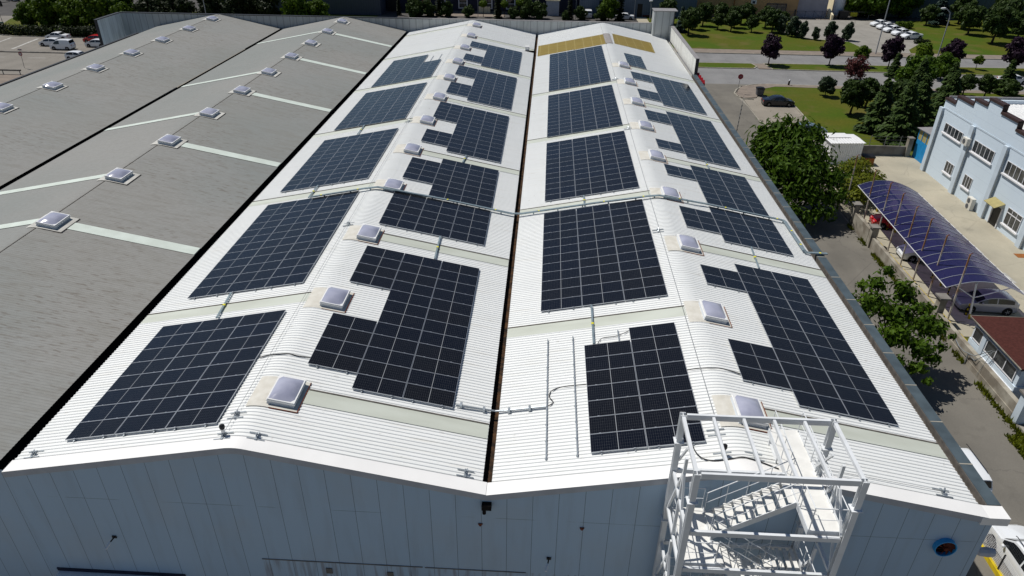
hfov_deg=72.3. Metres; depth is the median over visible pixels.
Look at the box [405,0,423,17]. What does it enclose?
round bush
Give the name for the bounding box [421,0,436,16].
round bush
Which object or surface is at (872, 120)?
cedar tree
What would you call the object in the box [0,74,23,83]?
pavement
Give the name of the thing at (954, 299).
post
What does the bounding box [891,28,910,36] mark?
parked car
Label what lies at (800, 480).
stair tower
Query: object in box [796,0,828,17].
lilac building
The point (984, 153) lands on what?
window
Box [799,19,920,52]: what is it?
forecourt
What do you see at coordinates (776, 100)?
parked car
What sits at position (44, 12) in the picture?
roadside tree
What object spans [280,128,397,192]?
solar array
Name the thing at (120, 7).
roadside tree
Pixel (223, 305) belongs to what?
cable tray
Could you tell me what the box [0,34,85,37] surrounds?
kerb
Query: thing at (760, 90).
waste bin
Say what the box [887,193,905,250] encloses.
post
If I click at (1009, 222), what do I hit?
window
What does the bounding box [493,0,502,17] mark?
cypress
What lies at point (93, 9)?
roadside tree
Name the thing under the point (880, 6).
leafy tree
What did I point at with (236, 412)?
roof anchor
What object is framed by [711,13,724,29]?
pine tree
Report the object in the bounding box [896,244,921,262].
parked car
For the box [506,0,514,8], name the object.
window
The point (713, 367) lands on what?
cable
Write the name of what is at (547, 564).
wall lamp
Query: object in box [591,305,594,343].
cable tray
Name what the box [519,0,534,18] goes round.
round bush
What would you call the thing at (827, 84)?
round shrub
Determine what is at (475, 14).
house path
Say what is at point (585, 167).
solar array
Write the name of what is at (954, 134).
window
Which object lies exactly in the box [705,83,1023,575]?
side road
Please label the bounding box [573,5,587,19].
round bush
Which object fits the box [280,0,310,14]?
roadside tree
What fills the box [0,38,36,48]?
road marking
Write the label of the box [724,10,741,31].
pine tree
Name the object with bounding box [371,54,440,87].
solar array
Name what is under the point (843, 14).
dark container
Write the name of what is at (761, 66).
median path
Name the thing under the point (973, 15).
tree
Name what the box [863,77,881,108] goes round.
pine tree
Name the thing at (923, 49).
globe tree
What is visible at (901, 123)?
cedar tree
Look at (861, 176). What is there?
yellow green bush
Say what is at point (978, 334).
window
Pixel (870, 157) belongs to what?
waste container
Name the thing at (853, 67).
tree
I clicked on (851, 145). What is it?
storage shed
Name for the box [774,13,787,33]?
grey green shrub
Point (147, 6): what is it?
dark tree
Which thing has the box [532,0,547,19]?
round bush
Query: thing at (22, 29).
hedge
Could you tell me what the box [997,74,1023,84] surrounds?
parked car
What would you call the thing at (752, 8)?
pine tree
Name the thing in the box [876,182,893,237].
post
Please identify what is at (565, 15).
round bush
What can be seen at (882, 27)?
street lamp
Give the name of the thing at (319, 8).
roadside tree
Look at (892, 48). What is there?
plum tree
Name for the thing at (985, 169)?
office building
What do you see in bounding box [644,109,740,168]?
solar array
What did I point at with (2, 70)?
guard rail
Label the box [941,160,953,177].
window
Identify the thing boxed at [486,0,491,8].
window
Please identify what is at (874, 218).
parked car
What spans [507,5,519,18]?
round bush
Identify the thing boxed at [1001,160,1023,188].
window
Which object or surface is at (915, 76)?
cedar tree
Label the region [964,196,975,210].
air conditioner
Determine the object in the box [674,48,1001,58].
pavement
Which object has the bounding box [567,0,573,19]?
cypress
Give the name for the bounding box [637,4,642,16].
door
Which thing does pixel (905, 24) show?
bright bush
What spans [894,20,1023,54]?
park grass
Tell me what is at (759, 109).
parking bay
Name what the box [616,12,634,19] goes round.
parked car
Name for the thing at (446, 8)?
round bush
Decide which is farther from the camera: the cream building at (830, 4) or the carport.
the cream building at (830, 4)
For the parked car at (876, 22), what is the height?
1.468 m
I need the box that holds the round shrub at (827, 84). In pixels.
[817,76,837,95]
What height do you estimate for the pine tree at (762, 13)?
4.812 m
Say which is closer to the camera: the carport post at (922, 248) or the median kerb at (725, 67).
the carport post at (922, 248)
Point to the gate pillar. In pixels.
(1018, 414)
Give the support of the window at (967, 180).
in the office building at (985, 169)
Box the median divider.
[0,50,65,53]
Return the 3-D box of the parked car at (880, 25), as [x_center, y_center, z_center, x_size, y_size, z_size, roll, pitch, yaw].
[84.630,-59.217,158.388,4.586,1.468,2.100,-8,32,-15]
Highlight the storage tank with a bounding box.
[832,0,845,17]
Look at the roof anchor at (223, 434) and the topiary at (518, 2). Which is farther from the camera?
the topiary at (518, 2)
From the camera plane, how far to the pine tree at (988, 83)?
108.34 m
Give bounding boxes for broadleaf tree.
[743,113,853,226]
[851,264,956,385]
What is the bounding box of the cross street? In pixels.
[0,15,12,21]
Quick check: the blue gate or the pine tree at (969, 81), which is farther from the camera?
the pine tree at (969, 81)
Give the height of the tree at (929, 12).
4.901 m
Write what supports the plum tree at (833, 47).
on the median grass at (984, 71)
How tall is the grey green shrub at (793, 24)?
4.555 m
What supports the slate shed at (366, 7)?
on the yard at (7, 8)
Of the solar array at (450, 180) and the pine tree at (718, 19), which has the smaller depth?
the solar array at (450, 180)
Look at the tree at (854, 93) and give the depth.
98.75 m
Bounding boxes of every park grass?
[646,17,858,51]
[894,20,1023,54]
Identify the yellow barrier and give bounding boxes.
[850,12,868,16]
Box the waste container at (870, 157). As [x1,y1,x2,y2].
[860,153,875,164]
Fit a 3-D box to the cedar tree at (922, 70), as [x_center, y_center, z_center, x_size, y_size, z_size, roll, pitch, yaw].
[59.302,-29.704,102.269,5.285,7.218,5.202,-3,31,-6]
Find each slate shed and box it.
[225,0,386,14]
[387,0,421,10]
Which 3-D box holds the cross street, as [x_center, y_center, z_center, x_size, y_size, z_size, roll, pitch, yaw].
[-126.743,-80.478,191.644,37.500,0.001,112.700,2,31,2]
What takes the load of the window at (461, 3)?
in the dark blue house
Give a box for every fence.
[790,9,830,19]
[981,533,1017,575]
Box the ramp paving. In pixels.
[790,17,829,19]
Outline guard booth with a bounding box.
[968,315,1023,398]
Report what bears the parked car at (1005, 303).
on the yard at (994, 246)
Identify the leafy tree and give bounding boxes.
[844,0,874,16]
[859,0,900,18]
[894,53,941,83]
[932,51,960,78]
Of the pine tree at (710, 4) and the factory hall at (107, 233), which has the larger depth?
the pine tree at (710, 4)
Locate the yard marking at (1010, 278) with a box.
[975,246,1023,292]
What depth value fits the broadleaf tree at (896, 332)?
46.22 m
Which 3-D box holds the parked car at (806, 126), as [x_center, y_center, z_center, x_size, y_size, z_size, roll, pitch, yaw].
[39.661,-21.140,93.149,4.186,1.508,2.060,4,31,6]
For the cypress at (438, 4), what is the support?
on the yard at (7, 8)
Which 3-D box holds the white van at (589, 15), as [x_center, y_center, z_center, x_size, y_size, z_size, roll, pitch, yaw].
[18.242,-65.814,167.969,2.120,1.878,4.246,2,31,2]
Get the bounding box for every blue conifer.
[675,6,687,32]
[927,0,950,24]
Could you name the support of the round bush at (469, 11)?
on the yard at (7, 8)
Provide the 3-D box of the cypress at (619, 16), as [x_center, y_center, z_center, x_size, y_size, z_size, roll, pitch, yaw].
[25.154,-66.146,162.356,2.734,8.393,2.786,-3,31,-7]
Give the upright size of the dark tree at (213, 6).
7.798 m
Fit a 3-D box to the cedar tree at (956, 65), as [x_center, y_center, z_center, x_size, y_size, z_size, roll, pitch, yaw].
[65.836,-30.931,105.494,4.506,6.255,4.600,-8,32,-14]
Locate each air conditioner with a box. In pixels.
[961,136,971,146]
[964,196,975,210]
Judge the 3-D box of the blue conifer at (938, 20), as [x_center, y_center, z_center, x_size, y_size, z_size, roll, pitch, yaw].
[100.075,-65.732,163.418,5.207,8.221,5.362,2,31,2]
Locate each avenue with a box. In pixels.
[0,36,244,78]
[677,53,1023,90]
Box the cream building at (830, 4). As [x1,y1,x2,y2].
[827,0,873,15]
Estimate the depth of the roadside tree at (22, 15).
145.48 m
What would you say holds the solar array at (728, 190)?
on the factory hall at (336, 474)
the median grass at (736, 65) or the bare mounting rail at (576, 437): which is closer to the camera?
the bare mounting rail at (576, 437)
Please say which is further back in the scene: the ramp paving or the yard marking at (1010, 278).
the ramp paving
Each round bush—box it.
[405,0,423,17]
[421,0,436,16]
[438,0,452,16]
[461,4,474,16]
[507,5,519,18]
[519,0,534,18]
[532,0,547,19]
[561,10,569,19]
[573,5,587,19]
[593,5,606,19]
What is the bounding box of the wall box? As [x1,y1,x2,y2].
[326,568,332,573]
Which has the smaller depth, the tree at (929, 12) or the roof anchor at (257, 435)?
the roof anchor at (257, 435)
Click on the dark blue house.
(458, 5)
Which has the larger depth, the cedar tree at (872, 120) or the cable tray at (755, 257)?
the cedar tree at (872, 120)
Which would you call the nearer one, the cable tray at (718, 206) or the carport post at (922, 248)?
the cable tray at (718, 206)
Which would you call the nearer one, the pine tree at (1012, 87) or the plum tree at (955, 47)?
the pine tree at (1012, 87)
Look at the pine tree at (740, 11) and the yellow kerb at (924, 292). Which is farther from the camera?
the pine tree at (740, 11)
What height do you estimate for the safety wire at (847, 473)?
1.433 m
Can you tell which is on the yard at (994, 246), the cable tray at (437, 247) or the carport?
the carport
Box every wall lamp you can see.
[105,535,116,549]
[545,557,550,571]
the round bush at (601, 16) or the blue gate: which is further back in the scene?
the round bush at (601, 16)
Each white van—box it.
[49,38,75,49]
[585,9,591,17]
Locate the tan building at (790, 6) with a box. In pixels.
[697,0,798,17]
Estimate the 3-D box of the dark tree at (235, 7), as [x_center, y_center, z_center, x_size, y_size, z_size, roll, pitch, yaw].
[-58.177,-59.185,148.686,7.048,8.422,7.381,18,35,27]
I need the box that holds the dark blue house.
[431,0,537,12]
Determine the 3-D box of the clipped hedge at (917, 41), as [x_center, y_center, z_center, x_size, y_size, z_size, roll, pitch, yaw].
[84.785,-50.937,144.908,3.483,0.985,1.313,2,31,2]
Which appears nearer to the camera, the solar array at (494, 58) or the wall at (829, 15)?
the solar array at (494, 58)
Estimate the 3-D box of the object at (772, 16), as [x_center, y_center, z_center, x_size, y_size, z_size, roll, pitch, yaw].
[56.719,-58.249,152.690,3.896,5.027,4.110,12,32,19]
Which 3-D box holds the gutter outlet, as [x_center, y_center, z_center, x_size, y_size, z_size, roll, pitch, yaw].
[-0.979,8.523,27.114,0.370,0.500,0.216,2,31,2]
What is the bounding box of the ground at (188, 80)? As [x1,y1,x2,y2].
[0,20,1023,526]
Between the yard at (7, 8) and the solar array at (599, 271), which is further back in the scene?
the yard at (7, 8)
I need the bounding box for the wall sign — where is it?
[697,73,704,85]
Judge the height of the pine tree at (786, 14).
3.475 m
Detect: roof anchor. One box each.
[23,449,43,458]
[213,431,232,439]
[227,410,245,418]
[246,431,267,440]
[456,468,473,477]
[706,428,725,436]
[745,451,764,461]
[932,487,952,497]
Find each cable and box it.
[259,353,309,357]
[547,384,586,406]
[687,367,739,373]
[692,443,778,468]
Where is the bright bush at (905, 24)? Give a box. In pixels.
[895,21,913,28]
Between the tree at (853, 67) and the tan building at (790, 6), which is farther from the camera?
the tan building at (790, 6)
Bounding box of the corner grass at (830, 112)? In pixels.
[763,87,1023,154]
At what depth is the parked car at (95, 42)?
133.97 m
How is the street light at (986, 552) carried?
attached to the factory hall at (336, 474)
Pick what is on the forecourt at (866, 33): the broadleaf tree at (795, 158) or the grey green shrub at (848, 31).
the grey green shrub at (848, 31)
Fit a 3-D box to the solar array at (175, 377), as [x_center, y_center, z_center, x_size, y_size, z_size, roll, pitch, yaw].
[-14.703,3.660,31.646,6.552,1.348,8.464,2,31,2]
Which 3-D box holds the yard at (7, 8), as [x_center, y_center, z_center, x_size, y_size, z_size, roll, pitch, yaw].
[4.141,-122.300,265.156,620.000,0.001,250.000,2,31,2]
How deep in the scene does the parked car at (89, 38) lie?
137.26 m
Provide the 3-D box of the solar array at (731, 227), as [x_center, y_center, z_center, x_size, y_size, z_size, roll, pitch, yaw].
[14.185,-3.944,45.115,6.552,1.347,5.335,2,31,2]
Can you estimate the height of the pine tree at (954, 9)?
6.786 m
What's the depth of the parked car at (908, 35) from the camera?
148.58 m
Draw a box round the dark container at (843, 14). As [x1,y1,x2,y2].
[837,10,848,19]
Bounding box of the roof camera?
[219,424,224,432]
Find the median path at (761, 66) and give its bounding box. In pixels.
[754,64,770,68]
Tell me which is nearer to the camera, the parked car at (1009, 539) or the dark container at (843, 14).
the parked car at (1009, 539)
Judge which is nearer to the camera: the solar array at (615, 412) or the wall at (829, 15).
the solar array at (615, 412)
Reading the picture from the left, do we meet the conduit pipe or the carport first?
the conduit pipe
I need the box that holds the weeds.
[847,223,1023,458]
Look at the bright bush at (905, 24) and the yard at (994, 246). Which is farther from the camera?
the bright bush at (905, 24)
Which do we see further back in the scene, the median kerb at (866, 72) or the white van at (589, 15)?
the white van at (589, 15)
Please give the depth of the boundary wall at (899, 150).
86.14 m
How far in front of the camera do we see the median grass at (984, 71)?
125.72 m
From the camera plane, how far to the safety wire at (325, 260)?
37.29 m
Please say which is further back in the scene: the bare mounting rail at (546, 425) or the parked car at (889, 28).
the parked car at (889, 28)
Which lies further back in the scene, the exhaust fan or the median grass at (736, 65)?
the median grass at (736, 65)
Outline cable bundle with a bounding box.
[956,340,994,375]
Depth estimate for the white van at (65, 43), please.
131.70 m
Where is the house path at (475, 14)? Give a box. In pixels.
[434,12,505,16]
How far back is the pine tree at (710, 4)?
163.35 m
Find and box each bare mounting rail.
[545,339,548,459]
[572,336,578,456]
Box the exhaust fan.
[932,538,956,556]
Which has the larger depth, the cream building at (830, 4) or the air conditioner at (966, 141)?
the cream building at (830, 4)
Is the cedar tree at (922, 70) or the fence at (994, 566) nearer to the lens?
the fence at (994, 566)
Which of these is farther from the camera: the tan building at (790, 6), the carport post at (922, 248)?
the tan building at (790, 6)
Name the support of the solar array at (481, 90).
on the factory hall at (336, 474)
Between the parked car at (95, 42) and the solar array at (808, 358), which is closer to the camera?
the solar array at (808, 358)
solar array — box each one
[65,310,285,441]
[187,191,358,299]
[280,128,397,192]
[308,245,479,408]
[334,82,426,130]
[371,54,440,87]
[379,191,490,245]
[402,157,498,207]
[421,101,508,162]
[446,65,516,109]
[463,41,521,73]
[541,199,667,312]
[545,131,638,201]
[547,85,622,137]
[549,45,610,91]
[584,322,705,454]
[624,53,646,68]
[630,71,706,114]
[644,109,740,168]
[664,164,768,215]
[679,206,793,256]
[700,264,898,426]
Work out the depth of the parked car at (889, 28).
154.59 m
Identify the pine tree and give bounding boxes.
[659,0,677,14]
[679,6,701,34]
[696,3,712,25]
[706,2,714,13]
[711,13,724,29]
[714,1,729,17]
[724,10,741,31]
[726,5,744,27]
[739,4,751,23]
[745,2,757,21]
[745,14,759,31]
[757,5,774,27]
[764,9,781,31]
[782,11,790,21]
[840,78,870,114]
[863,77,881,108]
[891,77,909,104]
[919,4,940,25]
[950,0,978,23]
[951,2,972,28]
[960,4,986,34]
[960,73,979,94]
[977,73,998,95]
[982,5,1017,43]
[996,0,1023,11]
[1001,79,1023,96]
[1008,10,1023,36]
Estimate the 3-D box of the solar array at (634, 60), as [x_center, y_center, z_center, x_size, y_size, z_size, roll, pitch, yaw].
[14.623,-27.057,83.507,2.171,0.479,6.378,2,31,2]
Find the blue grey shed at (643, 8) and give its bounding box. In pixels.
[579,0,696,16]
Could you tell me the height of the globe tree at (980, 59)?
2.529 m
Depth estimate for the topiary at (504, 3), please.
165.29 m
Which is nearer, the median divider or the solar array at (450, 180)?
the solar array at (450, 180)
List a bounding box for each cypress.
[396,0,401,15]
[435,0,442,16]
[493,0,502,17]
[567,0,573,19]
[615,0,624,21]
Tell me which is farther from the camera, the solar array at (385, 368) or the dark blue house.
the dark blue house
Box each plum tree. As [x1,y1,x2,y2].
[761,33,782,64]
[819,33,845,65]
[881,36,905,67]
[940,38,967,60]
[1001,36,1023,65]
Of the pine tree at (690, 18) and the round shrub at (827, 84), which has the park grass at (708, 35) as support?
the pine tree at (690, 18)
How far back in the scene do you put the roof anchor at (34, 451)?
28.09 m
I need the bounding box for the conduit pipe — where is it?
[456,402,545,413]
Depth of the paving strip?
58.94 m
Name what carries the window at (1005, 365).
in the guard booth
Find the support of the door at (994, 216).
in the office building at (985, 169)
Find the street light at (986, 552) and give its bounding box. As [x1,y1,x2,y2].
[977,547,995,556]
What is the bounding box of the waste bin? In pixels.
[756,86,764,95]
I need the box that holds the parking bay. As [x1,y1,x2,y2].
[745,95,805,126]
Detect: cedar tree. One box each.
[852,78,893,135]
[873,79,920,145]
[883,52,900,78]
[891,59,930,105]
[891,71,919,111]
[911,73,934,132]
[928,70,962,123]
[931,61,960,102]
[991,59,1016,95]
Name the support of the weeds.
on the side road
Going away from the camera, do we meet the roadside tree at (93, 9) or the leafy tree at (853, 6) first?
the roadside tree at (93, 9)
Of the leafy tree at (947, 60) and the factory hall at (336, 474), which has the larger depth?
the leafy tree at (947, 60)
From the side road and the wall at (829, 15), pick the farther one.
the wall at (829, 15)
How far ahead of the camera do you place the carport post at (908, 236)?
60.14 m
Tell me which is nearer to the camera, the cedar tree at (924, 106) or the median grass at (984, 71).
the cedar tree at (924, 106)
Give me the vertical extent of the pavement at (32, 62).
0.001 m
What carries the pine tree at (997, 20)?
on the park grass at (977, 40)
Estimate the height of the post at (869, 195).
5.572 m
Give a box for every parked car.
[38,37,59,45]
[45,31,70,38]
[64,50,83,58]
[82,34,98,42]
[84,38,100,46]
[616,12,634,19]
[761,95,794,106]
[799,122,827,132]
[869,213,892,229]
[870,19,890,26]
[876,22,895,28]
[882,25,903,32]
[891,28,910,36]
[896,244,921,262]
[900,31,923,39]
[951,289,1019,315]
[960,444,992,491]
[987,524,1023,575]
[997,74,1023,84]
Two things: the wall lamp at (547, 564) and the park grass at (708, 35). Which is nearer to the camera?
the wall lamp at (547, 564)
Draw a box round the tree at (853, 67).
[844,54,871,78]
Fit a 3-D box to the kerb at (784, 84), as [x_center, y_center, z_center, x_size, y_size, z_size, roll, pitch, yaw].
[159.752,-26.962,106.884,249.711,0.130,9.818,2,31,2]
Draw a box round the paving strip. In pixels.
[865,219,973,336]
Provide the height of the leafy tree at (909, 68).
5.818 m
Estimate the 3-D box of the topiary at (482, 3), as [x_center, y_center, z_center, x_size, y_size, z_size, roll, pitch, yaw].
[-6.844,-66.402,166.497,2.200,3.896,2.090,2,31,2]
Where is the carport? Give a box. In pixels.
[858,180,1023,318]
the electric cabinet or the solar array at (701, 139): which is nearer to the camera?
the solar array at (701, 139)
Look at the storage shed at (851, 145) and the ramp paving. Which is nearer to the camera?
the storage shed at (851, 145)
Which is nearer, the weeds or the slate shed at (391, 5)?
the weeds
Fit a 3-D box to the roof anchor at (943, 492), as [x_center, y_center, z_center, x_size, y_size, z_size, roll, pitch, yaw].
[16.412,7.727,26.671,0.680,0.200,0.400,12,30,-3]
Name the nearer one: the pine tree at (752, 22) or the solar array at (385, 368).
the solar array at (385, 368)
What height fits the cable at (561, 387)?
0.393 m
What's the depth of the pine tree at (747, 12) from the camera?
159.57 m
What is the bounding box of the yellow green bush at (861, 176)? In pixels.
[830,156,886,204]
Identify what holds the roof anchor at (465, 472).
on the factory hall at (336, 474)
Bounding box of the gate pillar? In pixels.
[1011,389,1023,423]
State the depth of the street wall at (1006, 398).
52.86 m
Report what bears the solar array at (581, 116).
on the factory hall at (336, 474)
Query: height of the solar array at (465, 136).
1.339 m
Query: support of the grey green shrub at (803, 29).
on the park grass at (708, 35)
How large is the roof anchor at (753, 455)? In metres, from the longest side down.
0.680 x 0.400 x 0.200 m
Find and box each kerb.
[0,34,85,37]
[677,52,1003,59]
[698,62,756,68]
[734,84,980,99]
[763,63,1023,76]
[884,247,967,341]
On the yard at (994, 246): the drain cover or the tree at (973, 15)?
the drain cover
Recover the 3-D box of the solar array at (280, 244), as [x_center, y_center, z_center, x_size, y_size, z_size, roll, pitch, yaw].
[-14.028,-3.016,42.974,6.553,1.347,12.636,2,31,2]
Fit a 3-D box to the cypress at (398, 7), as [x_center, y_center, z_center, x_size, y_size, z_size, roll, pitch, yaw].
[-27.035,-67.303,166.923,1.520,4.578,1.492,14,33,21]
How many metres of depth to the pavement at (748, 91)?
113.00 m
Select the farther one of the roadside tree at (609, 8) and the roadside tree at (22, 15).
the roadside tree at (609, 8)
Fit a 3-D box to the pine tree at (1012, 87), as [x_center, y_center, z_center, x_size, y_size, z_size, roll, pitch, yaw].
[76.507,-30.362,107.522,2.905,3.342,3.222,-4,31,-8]
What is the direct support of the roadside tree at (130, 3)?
on the verge
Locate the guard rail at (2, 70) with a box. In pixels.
[0,69,20,74]
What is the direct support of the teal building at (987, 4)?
on the yard at (7, 8)
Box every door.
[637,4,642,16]
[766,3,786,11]
[987,207,1002,227]
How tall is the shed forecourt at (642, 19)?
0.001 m
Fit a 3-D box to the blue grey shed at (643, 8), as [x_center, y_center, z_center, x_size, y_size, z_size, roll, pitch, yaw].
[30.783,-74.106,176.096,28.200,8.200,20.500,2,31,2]
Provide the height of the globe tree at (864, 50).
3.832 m
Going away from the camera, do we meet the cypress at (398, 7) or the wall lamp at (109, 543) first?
the wall lamp at (109, 543)
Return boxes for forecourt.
[636,17,649,22]
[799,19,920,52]
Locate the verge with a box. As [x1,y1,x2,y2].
[4,13,377,36]
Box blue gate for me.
[912,127,932,162]
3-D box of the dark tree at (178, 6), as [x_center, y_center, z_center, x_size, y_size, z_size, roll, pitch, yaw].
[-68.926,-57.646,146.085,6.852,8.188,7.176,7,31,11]
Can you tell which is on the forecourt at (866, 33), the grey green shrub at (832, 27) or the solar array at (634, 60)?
the grey green shrub at (832, 27)
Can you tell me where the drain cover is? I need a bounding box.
[1013,253,1023,257]
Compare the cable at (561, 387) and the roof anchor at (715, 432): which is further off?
the cable at (561, 387)
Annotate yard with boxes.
[0,0,956,21]
[830,155,1023,424]
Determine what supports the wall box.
attached to the factory hall at (336, 474)
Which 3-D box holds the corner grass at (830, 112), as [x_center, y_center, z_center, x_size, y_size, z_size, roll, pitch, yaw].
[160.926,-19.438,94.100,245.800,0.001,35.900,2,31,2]
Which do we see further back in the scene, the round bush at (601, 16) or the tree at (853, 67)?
the round bush at (601, 16)
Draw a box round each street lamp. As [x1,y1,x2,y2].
[875,0,889,53]
[937,7,950,55]
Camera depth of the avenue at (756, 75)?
123.62 m
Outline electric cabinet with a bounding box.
[546,0,559,15]
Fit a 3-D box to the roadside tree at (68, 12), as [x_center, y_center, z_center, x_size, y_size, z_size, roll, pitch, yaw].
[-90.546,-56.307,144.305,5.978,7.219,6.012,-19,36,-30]
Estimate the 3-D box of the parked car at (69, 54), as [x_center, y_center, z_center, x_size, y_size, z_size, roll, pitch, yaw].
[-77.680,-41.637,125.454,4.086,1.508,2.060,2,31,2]
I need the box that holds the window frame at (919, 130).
[917,130,929,143]
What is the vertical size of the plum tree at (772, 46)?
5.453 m
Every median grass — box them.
[698,62,754,67]
[766,64,1023,75]
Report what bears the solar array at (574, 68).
on the factory hall at (336, 474)
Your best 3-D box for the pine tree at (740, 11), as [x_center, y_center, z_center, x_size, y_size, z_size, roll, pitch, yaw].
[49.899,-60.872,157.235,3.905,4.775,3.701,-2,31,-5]
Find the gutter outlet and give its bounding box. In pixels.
[482,502,491,514]
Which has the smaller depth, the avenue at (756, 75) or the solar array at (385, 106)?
the solar array at (385, 106)
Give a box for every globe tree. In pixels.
[854,45,871,66]
[916,42,934,56]
[972,55,985,69]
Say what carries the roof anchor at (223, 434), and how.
on the factory hall at (336, 474)
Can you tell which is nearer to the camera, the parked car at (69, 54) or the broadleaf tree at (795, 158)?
the broadleaf tree at (795, 158)
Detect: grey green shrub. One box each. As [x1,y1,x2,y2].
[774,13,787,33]
[785,16,801,36]
[797,20,808,37]
[811,27,820,39]
[823,21,838,36]
[841,22,854,40]
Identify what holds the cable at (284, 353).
on the factory hall at (336, 474)
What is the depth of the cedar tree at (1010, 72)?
110.07 m
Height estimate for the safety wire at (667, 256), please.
0.031 m
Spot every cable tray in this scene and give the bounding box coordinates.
[215,292,231,317]
[311,186,827,254]
[434,236,440,258]
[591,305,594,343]
[750,246,759,268]
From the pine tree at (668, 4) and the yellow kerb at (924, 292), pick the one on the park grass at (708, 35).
the pine tree at (668, 4)
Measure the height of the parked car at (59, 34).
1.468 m
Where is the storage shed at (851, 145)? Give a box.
[821,133,864,163]
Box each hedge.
[0,23,97,36]
[913,39,930,43]
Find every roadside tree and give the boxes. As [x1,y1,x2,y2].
[12,1,38,25]
[26,0,63,27]
[53,0,88,29]
[75,0,114,26]
[105,1,131,14]
[108,0,134,11]
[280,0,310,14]
[308,0,329,15]
[597,0,619,20]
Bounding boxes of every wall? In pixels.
[824,184,1018,416]
[827,9,833,19]
[862,135,915,156]
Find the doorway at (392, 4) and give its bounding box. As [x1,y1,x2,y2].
[387,0,396,10]
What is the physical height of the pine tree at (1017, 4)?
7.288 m
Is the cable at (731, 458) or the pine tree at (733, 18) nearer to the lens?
the cable at (731, 458)
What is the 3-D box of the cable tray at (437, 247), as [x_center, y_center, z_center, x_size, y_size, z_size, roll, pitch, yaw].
[-4.499,-2.409,42.407,0.123,0.209,2.953,1,31,1]
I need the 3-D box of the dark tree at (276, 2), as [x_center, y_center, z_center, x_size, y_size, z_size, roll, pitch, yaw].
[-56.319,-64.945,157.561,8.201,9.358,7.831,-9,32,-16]
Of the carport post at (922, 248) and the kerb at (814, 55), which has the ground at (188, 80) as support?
the kerb at (814, 55)
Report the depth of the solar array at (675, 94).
72.63 m
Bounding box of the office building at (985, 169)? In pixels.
[920,95,1023,250]
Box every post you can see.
[845,154,858,206]
[863,170,876,219]
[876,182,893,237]
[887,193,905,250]
[899,206,919,265]
[912,218,934,278]
[927,234,948,295]
[947,253,972,319]
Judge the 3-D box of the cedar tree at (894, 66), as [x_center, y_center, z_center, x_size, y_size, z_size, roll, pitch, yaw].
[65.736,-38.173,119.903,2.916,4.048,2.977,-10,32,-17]
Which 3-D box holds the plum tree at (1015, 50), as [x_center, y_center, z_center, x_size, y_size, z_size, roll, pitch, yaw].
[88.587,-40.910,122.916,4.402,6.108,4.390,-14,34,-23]
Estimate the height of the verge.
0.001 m
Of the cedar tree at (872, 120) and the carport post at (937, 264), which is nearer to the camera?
the carport post at (937, 264)
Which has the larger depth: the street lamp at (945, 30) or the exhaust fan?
the street lamp at (945, 30)
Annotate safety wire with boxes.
[225,21,468,429]
[601,28,713,412]
[731,455,942,491]
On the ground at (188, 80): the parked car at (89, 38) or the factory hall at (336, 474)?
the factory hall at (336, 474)
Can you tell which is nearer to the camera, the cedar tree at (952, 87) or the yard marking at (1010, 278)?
the yard marking at (1010, 278)
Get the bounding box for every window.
[458,0,467,8]
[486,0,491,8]
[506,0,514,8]
[941,122,963,144]
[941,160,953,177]
[959,174,972,191]
[969,140,995,165]
[971,325,983,344]
[983,338,1017,381]
[1000,207,1022,235]
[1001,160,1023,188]
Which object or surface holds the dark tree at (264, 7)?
on the verge
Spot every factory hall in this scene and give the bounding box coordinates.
[0,8,1010,575]
[0,12,428,575]
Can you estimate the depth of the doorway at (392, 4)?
172.24 m
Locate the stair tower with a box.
[652,410,869,575]
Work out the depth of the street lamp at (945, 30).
125.26 m
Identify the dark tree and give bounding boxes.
[133,0,166,12]
[161,0,196,12]
[194,0,223,13]
[219,0,254,13]
[247,0,281,14]
[249,0,279,12]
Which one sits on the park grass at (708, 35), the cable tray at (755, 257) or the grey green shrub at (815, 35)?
the grey green shrub at (815, 35)
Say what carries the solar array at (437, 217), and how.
on the factory hall at (336, 474)
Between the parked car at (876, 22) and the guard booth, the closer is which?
the guard booth
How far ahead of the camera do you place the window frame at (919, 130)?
83.84 m
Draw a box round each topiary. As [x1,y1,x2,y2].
[479,0,487,16]
[500,0,508,16]
[516,0,523,13]
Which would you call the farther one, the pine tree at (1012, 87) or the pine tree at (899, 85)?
the pine tree at (1012, 87)
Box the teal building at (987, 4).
[875,0,1023,17]
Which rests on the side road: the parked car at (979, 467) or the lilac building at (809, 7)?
the parked car at (979, 467)
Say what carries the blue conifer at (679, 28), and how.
on the park grass at (708, 35)
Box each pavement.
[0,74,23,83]
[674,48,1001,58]
[736,84,1023,97]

